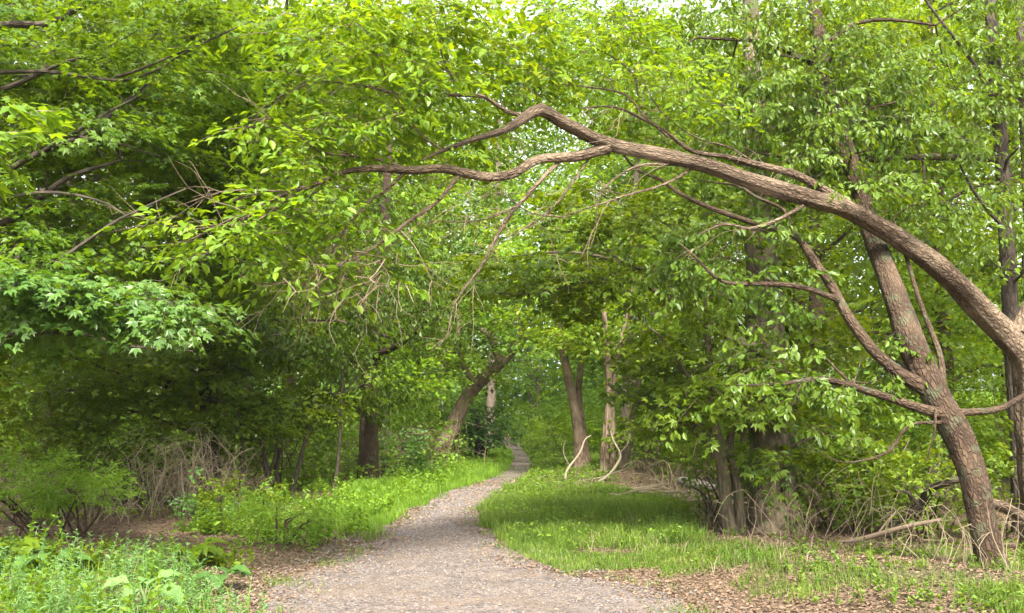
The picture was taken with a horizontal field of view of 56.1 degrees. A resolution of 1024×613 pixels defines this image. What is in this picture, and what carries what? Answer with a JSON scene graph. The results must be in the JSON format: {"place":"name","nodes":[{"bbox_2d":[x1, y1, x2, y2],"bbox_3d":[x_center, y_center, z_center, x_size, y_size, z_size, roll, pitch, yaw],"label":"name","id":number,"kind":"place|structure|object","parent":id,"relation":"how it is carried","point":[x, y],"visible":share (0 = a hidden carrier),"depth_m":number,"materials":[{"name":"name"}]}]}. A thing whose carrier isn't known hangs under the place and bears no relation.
{"place":"outdoors","nodes":[
{"label":"outdoors","id":0,"kind":"place"},
{"bbox_2d":[260,435,688,612],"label":"path","id":1,"kind":"structure","parent":0,"point":[521,462],"depth_m":9.07,"materials":[{"name":"grey gravel"}]},
{"bbox_2d":[233,506,719,612],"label":"edge leaves","id":2,"kind":"object","parent":1,"relation":"on","point":[417,509],"visible":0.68,"depth_m":9.86,"materials":[{"name":"brown plant"}]},
{"bbox_2d":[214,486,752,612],"bbox_3d":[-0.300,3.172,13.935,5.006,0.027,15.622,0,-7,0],"label":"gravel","id":3,"kind":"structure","parent":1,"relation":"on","point":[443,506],"depth_m":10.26,"materials":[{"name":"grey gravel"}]},
{"bbox_2d":[0,422,1022,612],"bbox_3d":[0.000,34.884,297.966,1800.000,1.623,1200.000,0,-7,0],"label":"ground","id":4,"kind":"structure","parent":0,"point":[122,525],"depth_m":10.46,"materials":[{"name":"brown soil"}]},
{"bbox_2d":[0,102,75,203],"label":"maple sapling","id":5,"kind":"object","parent":4,"relation":"on","point":[52,119],"visible":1,"depth_m":5.16,"materials":[{"name":"green plant"}]},
{"bbox_2d":[0,443,114,536],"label":"bright shrub","id":6,"kind":"object","parent":4,"relation":"on","point":[28,467],"visible":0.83,"depth_m":12.24,"materials":[{"name":"green plant"}]},
{"bbox_2d":[8,459,151,539],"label":"bright shrub","id":7,"kind":"object","parent":4,"relation":"on","point":[58,503],"visible":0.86,"depth_m":12.27,"materials":[{"name":"green plant"}]},
{"bbox_2d":[0,367,159,489],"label":"understory bush","id":8,"kind":"object","parent":4,"relation":"on","point":[73,435],"visible":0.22,"depth_m":18.24,"materials":[{"name":"green plant"}]},
{"bbox_2d":[0,0,174,465],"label":"broadleaf tree","id":9,"kind":"object","parent":4,"relation":"on","point":[2,449],"visible":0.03,"depth_m":20.05,"materials":[{"name":"green plant"}]},
{"bbox_2d":[0,509,203,612],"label":"tall weeds","id":10,"kind":"object","parent":4,"relation":"on","point":[39,587],"visible":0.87,"depth_m":7.37,"materials":[{"name":"green plant"}]},
{"bbox_2d":[4,469,203,527],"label":"bramble","id":11,"kind":"object","parent":4,"relation":"on","point":[114,508],"visible":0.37,"depth_m":14.71,"materials":[{"name":"plant"}]},
{"bbox_2d":[15,413,199,504],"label":"understory bush","id":12,"kind":"object","parent":4,"relation":"on","point":[100,436],"visible":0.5,"depth_m":16.49,"materials":[{"name":"green plant"}]},
{"bbox_2d":[0,524,256,573],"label":"shaded weeds","id":13,"kind":"object","parent":4,"relation":"on","point":[215,560],"visible":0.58,"depth_m":9.95,"materials":[{"name":"green plant"}]},
{"bbox_2d":[0,259,261,372],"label":"maple tree","id":14,"kind":"object","parent":4,"relation":"on","point":[47,306],"visible":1,"depth_m":9.61,"materials":[{"name":"green plant"}]},
{"bbox_2d":[0,522,268,612],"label":"foreground weeds","id":15,"kind":"object","parent":4,"relation":"on","point":[63,593],"visible":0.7,"depth_m":8.04,"materials":[{"name":"green plant"}]},
{"bbox_2d":[0,0,271,471],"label":"broadleaf tree","id":16,"kind":"object","parent":4,"relation":"on","point":[92,205],"visible":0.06,"depth_m":23.20,"materials":[{"name":"green plant"}]},
{"bbox_2d":[0,0,273,405],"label":"maple tree","id":17,"kind":"object","parent":4,"relation":"on","point":[55,242],"visible":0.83,"depth_m":12.15,"materials":[{"name":"green plant"}]},
{"bbox_2d":[0,540,281,612],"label":"corner grass","id":18,"kind":"structure","parent":4,"relation":"on","point":[209,608],"depth_m":8.28,"materials":[{"name":"green plant"}]},
{"bbox_2d":[95,569,188,610],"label":"broadleaf plant","id":19,"kind":"object","parent":4,"relation":"on","point":[166,573],"visible":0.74,"depth_m":7.92,"materials":[{"name":"green plant"}]},
{"bbox_2d":[66,421,259,517],"bbox_3d":[-5.864,2.649,15.931,3.420,1.670,2.117,0,-7,0],"label":"bramble","id":20,"kind":"object","parent":4,"relation":"on","point":[178,473],"visible":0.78,"depth_m":15.81,"materials":[{"name":"plant"}]},
{"bbox_2d":[0,144,353,491],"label":"beech tree","id":21,"kind":"object","parent":4,"relation":"on","point":[187,386],"visible":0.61,"depth_m":17.29,"materials":[{"name":"green plant"}]},
{"bbox_2d":[163,537,230,564],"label":"broadleaf plant","id":22,"kind":"object","parent":4,"relation":"on","point":[205,547],"visible":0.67,"depth_m":10.24,"materials":[{"name":"green plant"}]},
{"bbox_2d":[105,390,289,501],"bbox_3d":[-5.809,2.584,17.884,3.181,2.049,2.776,-2,-7,19],"label":"understory bush","id":23,"kind":"object","parent":4,"relation":"on","point":[188,448],"visible":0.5,"depth_m":17.55,"materials":[{"name":"brown plant"}]},
{"bbox_2d":[139,439,271,509],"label":"bramble","id":24,"kind":"object","parent":4,"relation":"on","point":[221,468],"visible":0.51,"depth_m":16.24,"materials":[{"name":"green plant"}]},
{"bbox_2d":[0,0,413,332],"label":"maple tree","id":25,"kind":"object","parent":4,"relation":"on","point":[217,142],"visible":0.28,"depth_m":14.86,"materials":[{"name":"green plant"}]},
{"bbox_2d":[67,70,362,466],"bbox_3d":[-7.885,-1.080,24.573,8.369,10.716,8.065,6,-9,-42],"label":"broadleaf tree","id":26,"kind":"object","parent":4,"relation":"on","point":[315,434],"visible":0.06,"depth_m":23.96,"materials":[{"name":"green plant"}]},
{"bbox_2d":[186,564,251,590],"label":"broadleaf plant","id":27,"kind":"object","parent":4,"relation":"on","point":[243,569],"visible":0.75,"depth_m":8.77,"materials":[{"name":"green plant"}]},
{"bbox_2d":[165,466,280,531],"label":"verge bush","id":28,"kind":"object","parent":4,"relation":"on","point":[190,502],"visible":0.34,"depth_m":13.81,"materials":[{"name":"green plant"}]},
{"bbox_2d":[167,401,298,495],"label":"sapling","id":29,"kind":"object","parent":4,"relation":"on","point":[271,425],"visible":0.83,"depth_m":17.37,"materials":[{"name":"green plant"}]},
{"bbox_2d":[54,36,427,465],"bbox_3d":[-8.400,-1.664,30.409,12.497,13.680,11.954,3,-7,-27],"label":"broadleaf tree","id":30,"kind":"object","parent":4,"relation":"on","point":[324,309],"visible":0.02,"depth_m":30.09,"materials":[{"name":"green plant"}]},
{"bbox_2d":[184,470,303,537],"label":"verge bush","id":31,"kind":"object","parent":4,"relation":"on","point":[204,500],"visible":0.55,"depth_m":12.87,"materials":[{"name":"green plant"}]},
{"bbox_2d":[201,406,314,487],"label":"sapling","id":32,"kind":"object","parent":4,"relation":"on","point":[267,469],"visible":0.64,"depth_m":17.91,"materials":[{"name":"green plant"}]},
{"bbox_2d":[195,474,357,553],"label":"verge bush","id":33,"kind":"object","parent":4,"relation":"on","point":[291,536],"visible":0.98,"depth_m":11.53,"materials":[{"name":"green plant"}]},
{"bbox_2d":[219,385,336,488],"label":"understory bush","id":34,"kind":"object","parent":4,"relation":"on","point":[323,448],"visible":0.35,"depth_m":20.82,"materials":[{"name":"green plant"}]},
{"bbox_2d":[233,397,334,489],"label":"sapling","id":35,"kind":"object","parent":4,"relation":"on","point":[276,469],"visible":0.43,"depth_m":18.38,"materials":[{"name":"green plant"}]},
{"bbox_2d":[95,0,494,469],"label":"broadleaf tree","id":36,"kind":"object","parent":4,"relation":"on","point":[434,383],"visible":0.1,"depth_m":27.51,"materials":[{"name":"green plant"}]},
{"bbox_2d":[159,0,462,401],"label":"broadleaf tree","id":37,"kind":"object","parent":4,"relation":"on","point":[401,125],"depth_m":37.49,"materials":[{"name":"green plant"}]},
{"bbox_2d":[262,382,369,493],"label":"sapling","id":38,"kind":"object","parent":4,"relation":"on","point":[301,454],"visible":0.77,"depth_m":18.75,"materials":[{"name":"green plant"}]},
{"bbox_2d":[176,466,466,537],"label":"sparse grass","id":39,"kind":"structure","parent":4,"relation":"on","point":[308,500],"depth_m":16.57,"materials":[{"name":"green plant"}]},
{"bbox_2d":[276,358,394,492],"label":"sapling","id":40,"kind":"object","parent":4,"relation":"on","point":[374,384],"visible":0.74,"depth_m":19.03,"materials":[{"name":"green plant"}]},
{"bbox_2d":[176,445,509,544],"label":"verge weeds","id":41,"kind":"object","parent":4,"relation":"on","point":[202,524],"visible":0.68,"depth_m":14.91,"materials":[{"name":"green plant"}]},
{"bbox_2d":[191,127,523,478],"bbox_3d":[-3.755,-0.239,20.648,4.945,8.646,7.384,-6,-9,45],"label":"hanging crown tree","id":42,"kind":"object","parent":4,"relation":"on","point":[369,440],"visible":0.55,"depth_m":20.89,"materials":[{"name":"green plant"}]},
{"bbox_2d":[240,0,533,461],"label":"broadleaf tree","id":43,"kind":"object","parent":4,"relation":"on","point":[482,359],"visible":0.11,"depth_m":32.35,"materials":[{"name":"green plant"}]},
{"bbox_2d":[276,0,507,346],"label":"broadleaf tree","id":44,"kind":"object","parent":4,"relation":"on","point":[462,243],"visible":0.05,"depth_m":48.00,"materials":[{"name":"green plant"}]},
{"bbox_2d":[345,421,439,476],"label":"understory bush","id":45,"kind":"object","parent":4,"relation":"on","point":[415,450],"visible":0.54,"depth_m":25.48,"materials":[{"name":"green plant"}]},
{"bbox_2d":[270,0,519,240],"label":"broadleaf tree","id":46,"kind":"object","parent":4,"relation":"on","point":[449,181],"visible":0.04,"depth_m":45.35,"materials":[{"name":"green plant"}]},
{"bbox_2d":[354,409,467,464],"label":"understory bush","id":47,"kind":"object","parent":4,"relation":"on","point":[436,432],"visible":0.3,"depth_m":29.63,"materials":[{"name":"green plant"}]},
{"bbox_2d":[311,427,514,535],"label":"verge grass","id":48,"kind":"structure","parent":4,"relation":"on","point":[482,473],"depth_m":19.28,"materials":[{"name":"green plant"}]},
{"bbox_2d":[362,134,525,424],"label":"broadleaf tree","id":49,"kind":"object","parent":4,"relation":"on","point":[452,400],"visible":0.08,"depth_m":61.23,"materials":[{"name":"green plant"}]},
{"bbox_2d":[426,401,523,457],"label":"yew shrub","id":50,"kind":"object","parent":4,"relation":"on","point":[480,433],"visible":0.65,"depth_m":32.94,"materials":[{"name":"green plant"}]},
{"bbox_2d":[233,466,734,612],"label":"edge grass","id":51,"kind":"structure","parent":4,"relation":"on","point":[370,536],"depth_m":11.17,"materials":[{"name":"green plant"}]},
{"bbox_2d":[382,278,598,459],"bbox_3d":[-0.427,1.939,30.958,7.554,6.685,4.768,0,-7,0],"label":"leaning tree","id":52,"kind":"object","parent":4,"relation":"on","point":[460,407],"visible":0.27,"depth_m":31.49,"materials":[{"name":"green plant"}]},
{"bbox_2d":[0,376,1009,487],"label":"undergrowth","id":53,"kind":"object","parent":4,"relation":"on","point":[328,467],"visible":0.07,"depth_m":26.34,"materials":[{"name":"green plant"}]},
{"bbox_2d":[0,153,1020,425],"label":"wood","id":54,"kind":"object","parent":4,"relation":"on","point":[594,379],"visible":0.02,"depth_m":78.46,"materials":[{"name":"green plant"}]},
{"bbox_2d":[0,424,1021,564],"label":"ground cover","id":55,"kind":"object","parent":4,"relation":"on","point":[293,510],"visible":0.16,"depth_m":16.12,"materials":[{"name":"green plant"}]},
{"bbox_2d":[0,449,1023,612],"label":"fallen leaves","id":56,"kind":"object","parent":4,"relation":"on","point":[945,560],"visible":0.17,"depth_m":9.75,"materials":[{"name":"brown plant"}]},
{"bbox_2d":[401,0,628,446],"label":"straight tree","id":57,"kind":"object","parent":4,"relation":"on","point":[491,398],"visible":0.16,"depth_m":44.83,"materials":[{"name":"green plant"}]},
{"bbox_2d":[435,141,606,420],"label":"broadleaf tree","id":58,"kind":"object","parent":4,"relation":"on","point":[537,374],"visible":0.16,"depth_m":63.25,"materials":[{"name":"green plant"}]},
{"bbox_2d":[421,0,621,418],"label":"broadleaf tree","id":59,"kind":"object","parent":4,"relation":"on","point":[530,133],"visible":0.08,"depth_m":66.61,"materials":[{"name":"green plant"}]},
{"bbox_2d":[502,386,594,447],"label":"understory bush","id":60,"kind":"object","parent":4,"relation":"on","point":[531,429],"visible":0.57,"depth_m":43.32,"materials":[{"name":"green plant"}]},
{"bbox_2d":[94,0,1023,548],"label":"arching tree","id":61,"kind":"object","parent":4,"relation":"on","point":[982,312],"visible":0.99,"depth_m":9.39,"materials":[{"name":"green plant"}]},
{"bbox_2d":[464,193,655,468],"bbox_3d":[1.532,0.836,26.019,5.838,7.455,4.586,0,-7,0],"label":"twin trunk tree","id":62,"kind":"object","parent":4,"relation":"on","point":[574,395],"visible":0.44,"depth_m":26.24,"materials":[{"name":"green plant"}]},
{"bbox_2d":[524,416,615,457],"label":"understory bush","id":63,"kind":"object","parent":4,"relation":"on","point":[562,430],"visible":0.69,"depth_m":33.76,"materials":[{"name":"green plant"}]},
{"bbox_2d":[473,420,720,553],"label":"grass bank","id":64,"kind":"structure","parent":4,"relation":"on","point":[653,511],"depth_m":14.22,"materials":[{"name":"green plant"}]},
{"bbox_2d":[492,8,701,364],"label":"broadleaf tree","id":65,"kind":"object","parent":4,"relation":"on","point":[556,149],"visible":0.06,"depth_m":49.76,"materials":[{"name":"green plant"}]},
{"bbox_2d":[487,449,708,548],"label":"bank weeds","id":66,"kind":"object","parent":4,"relation":"on","point":[546,496],"visible":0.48,"depth_m":16.12,"materials":[{"name":"green plant"}]},
{"bbox_2d":[516,259,696,471],"bbox_3d":[2.679,1.561,24.922,4.244,5.843,4.343,-6,-9,41],"label":"tree","id":67,"kind":"object","parent":4,"relation":"on","point":[605,455],"visible":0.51,"depth_m":24.82,"materials":[{"name":"green plant"}]},
{"bbox_2d":[457,0,793,457],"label":"broadleaf tree","id":68,"kind":"object","parent":4,"relation":"on","point":[625,411],"visible":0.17,"depth_m":33.02,"materials":[{"name":"green plant"}]},
{"bbox_2d":[532,132,723,411],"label":"broadleaf tree","id":69,"kind":"object","parent":4,"relation":"on","point":[596,389],"visible":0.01,"depth_m":65.65,"materials":[{"name":"green plant"}]},
{"bbox_2d":[590,409,695,472],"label":"forked thicket tree","id":70,"kind":"object","parent":4,"relation":"on","point":[644,445],"visible":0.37,"depth_m":24.15,"materials":[{"name":"green plant"}]},
{"bbox_2d":[510,41,776,400],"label":"broadleaf tree","id":71,"kind":"object","parent":4,"relation":"on","point":[560,375],"visible":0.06,"depth_m":47.59,"materials":[{"name":"green plant"}]},
{"bbox_2d":[585,279,723,467],"bbox_3d":[3.922,1.808,25.890,3.881,5.405,4.151,0,-7,0],"label":"slanting tree","id":72,"kind":"object","parent":4,"relation":"on","point":[626,454],"visible":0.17,"depth_m":26.08,"materials":[{"name":"green plant"}]},
{"bbox_2d":[517,535,794,578],"bbox_3d":[1.474,2.658,10.377,2.862,0.289,2.160,0,-7,0],"label":"grass strip","id":73,"kind":"object","parent":4,"relation":"on","point":[655,557],"depth_m":10.23,"materials":[{"name":"green plant"}]},
{"bbox_2d":[478,458,857,577],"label":"dry grass","id":74,"kind":"structure","parent":4,"relation":"on","point":[639,465],"depth_m":11.16,"materials":[{"name":"plant"}]},
{"bbox_2d":[429,0,910,534],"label":"ivy clad tree","id":75,"kind":"object","parent":4,"relation":"on","point":[773,458],"visible":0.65,"depth_m":12.46,"materials":[{"name":"green plant"}]},
{"bbox_2d":[597,299,774,534],"bbox_3d":[2.509,1.455,13.049,2.693,3.413,2.499,0,-7,0],"label":"crooked tree","id":76,"kind":"object","parent":4,"relation":"on","point":[736,517],"visible":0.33,"depth_m":12.64,"materials":[{"name":"green plant"}]},
{"bbox_2d":[632,415,748,483],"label":"understory bush","id":77,"kind":"object","parent":4,"relation":"on","point":[670,463],"visible":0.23,"depth_m":21.80,"materials":[{"name":"green plant"}]},
{"bbox_2d":[665,433,747,522],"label":"understory bush","id":78,"kind":"object","parent":4,"relation":"on","point":[700,467],"visible":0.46,"depth_m":13.75,"materials":[{"name":"brown plant"}]},
{"bbox_2d":[582,1,858,445],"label":"broadleaf tree","id":79,"kind":"object","parent":4,"relation":"on","point":[632,161],"visible":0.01,"depth_m":41.65,"materials":[{"name":"green plant"}]},
{"bbox_2d":[559,0,1023,569],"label":"forked tree","id":80,"kind":"object","parent":4,"relation":"on","point":[921,370],"visible":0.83,"depth_m":11.16,"materials":[{"name":"green plant"}]},
{"bbox_2d":[737,485,845,538],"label":"bramble","id":81,"kind":"object","parent":4,"relation":"on","point":[787,526],"visible":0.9,"depth_m":12.12,"materials":[{"name":"brown plant"}]},
{"bbox_2d":[566,0,1022,507],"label":"broadleaf tree","id":82,"kind":"object","parent":4,"relation":"on","point":[816,301],"visible":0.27,"depth_m":16.65,"materials":[{"name":"green plant"}]},
{"bbox_2d":[731,396,885,506],"bbox_3d":[4.606,2.349,15.327,2.620,2.078,2.277,0,-7,0],"label":"understory bush","id":83,"kind":"object","parent":4,"relation":"on","point":[736,438],"visible":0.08,"depth_m":15.11,"materials":[{"name":"green plant"}]},
{"bbox_2d":[631,0,1000,355],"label":"broadleaf tree","id":84,"kind":"object","parent":4,"relation":"on","point":[737,32],"visible":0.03,"depth_m":30.20,"materials":[{"name":"green plant"}]},
{"bbox_2d":[693,429,949,529],"bbox_3d":[4.710,2.441,13.692,3.763,1.489,2.841,6,-9,-41],"label":"bush","id":85,"kind":"object","parent":4,"relation":"on","point":[818,483],"visible":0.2,"depth_m":13.51,"materials":[{"name":"green plant"}]},
{"bbox_2d":[631,6,1023,459],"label":"broadleaf tree","id":86,"kind":"object","parent":4,"relation":"on","point":[851,295],"visible":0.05,"depth_m":25.88,"materials":[{"name":"green plant"}]},
{"bbox_2d":[744,438,915,536],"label":"understory bush","id":87,"kind":"object","parent":4,"relation":"on","point":[832,508],"visible":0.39,"depth_m":12.80,"materials":[{"name":"green plant"}]},
{"bbox_2d":[674,524,1023,612],"bbox_3d":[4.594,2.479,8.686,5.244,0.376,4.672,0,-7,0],"label":"grass","id":88,"kind":"structure","parent":4,"relation":"on","point":[1012,601],"depth_m":8.69,"materials":[{"name":"green plant"}]},
{"bbox_2d":[794,398,941,521],"bbox_3d":[5.163,2.301,14.354,2.532,1.840,2.631,0,-7,0],"label":"understory bush","id":89,"kind":"object","parent":4,"relation":"on","point":[893,431],"visible":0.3,"depth_m":14.04,"materials":[{"name":"green plant"}]},
{"bbox_2d":[721,0,1023,485],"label":"broadleaf tree","id":90,"kind":"object","parent":4,"relation":"on","point":[938,326],"visible":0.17,"depth_m":19.72,"materials":[{"name":"green plant"}]},
{"bbox_2d":[729,0,1023,534],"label":"slender tree","id":91,"kind":"object","parent":4,"relation":"on","point":[1007,243],"visible":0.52,"depth_m":12.89,"materials":[{"name":"green plant"}]},
{"bbox_2d":[801,429,956,533],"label":"understory bush","id":92,"kind":"object","parent":4,"relation":"on","point":[884,502],"visible":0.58,"depth_m":12.38,"materials":[{"name":"green plant"}]},
{"bbox_2d":[833,513,941,542],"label":"fallen branch","id":93,"kind":"object","parent":4,"relation":"on","point":[880,532],"visible":0.75,"depth_m":11.30,"materials":[{"name":"brown wood"}]},
{"bbox_2d":[777,0,1023,420],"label":"broadleaf tree","id":94,"kind":"object","parent":4,"relation":"on","point":[960,61],"visible":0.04,"depth_m":32.85,"materials":[{"name":"green plant"}]},
{"bbox_2d":[862,475,942,557],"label":"bramble","id":95,"kind":"object","parent":4,"relation":"on","point":[886,528],"visible":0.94,"depth_m":10.73,"materials":[{"name":"plant"}]},
{"bbox_2d":[793,0,1023,467],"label":"broadleaf tree","id":96,"kind":"object","parent":4,"relation":"on","point":[991,226],"visible":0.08,"depth_m":24.76,"materials":[{"name":"green plant"}]},
{"bbox_2d":[823,370,1009,514],"bbox_3d":[6.544,2.228,15.281,2.823,2.447,2.720,0,-7,0],"label":"understory bush","id":97,"kind":"object","parent":4,"relation":"on","point":[969,421],"visible":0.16,"depth_m":15.10,"materials":[{"name":"green plant"}]},
{"bbox_2d":[877,477,959,538],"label":"fallen branch","id":98,"kind":"object","parent":4,"relation":"on","point":[919,504],"visible":0.65,"depth_m":11.52,"materials":[{"name":"brown wood"}]},
{"bbox_2d":[835,424,1003,543],"bbox_3d":[4.986,2.256,11.796,1.865,1.645,1.726,0,-7,0],"label":"understory bush","id":99,"kind":"object","parent":4,"relation":"on","point":[921,458],"visible":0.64,"depth_m":11.74,"materials":[{"name":"green plant"}]},
{"bbox_2d":[842,335,1009,489],"bbox_3d":[8.582,2.086,18.849,3.780,3.138,3.288,0,-7,0],"label":"understory bush","id":100,"kind":"object","parent":4,"relation":"on","point":[898,407],"visible":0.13,"depth_m":18.78,"materials":[{"name":"green plant"}]},
{"bbox_2d":[885,1,1023,446],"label":"broadleaf tree","id":101,"kind":"object","parent":4,"relation":"on","point":[928,289],"visible":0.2,"depth_m":17.66,"materials":[{"name":"green plant"}]},
{"bbox_2d":[912,361,1010,500],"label":"understory bush","id":102,"kind":"object","parent":4,"relation":"on","point":[999,384],"visible":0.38,"depth_m":15.99,"materials":[{"name":"green plant"}]},
{"bbox_2d":[915,494,1023,574],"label":"bramble","id":103,"kind":"object","parent":4,"relation":"on","point":[1002,533],"visible":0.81,"depth_m":9.14,"materials":[{"name":"plant"}]},
{"bbox_2d":[944,419,1019,542],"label":"understory bush","id":104,"kind":"object","parent":4,"relation":"on","point":[992,461],"visible":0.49,"depth_m":12.38,"materials":[{"name":"green plant"}]},
{"bbox_2d":[949,0,1023,318],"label":"slender tree","id":105,"kind":"object","parent":4,"relation":"on","point":[1021,99],"visible":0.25,"depth_m":14.09,"materials":[{"name":"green plant"}]},
{"bbox_2d":[0,0,1022,416],"label":"sky","id":106,"kind":"structure","parent":0,"point":[675,3],"materials":[{"name":"white"}]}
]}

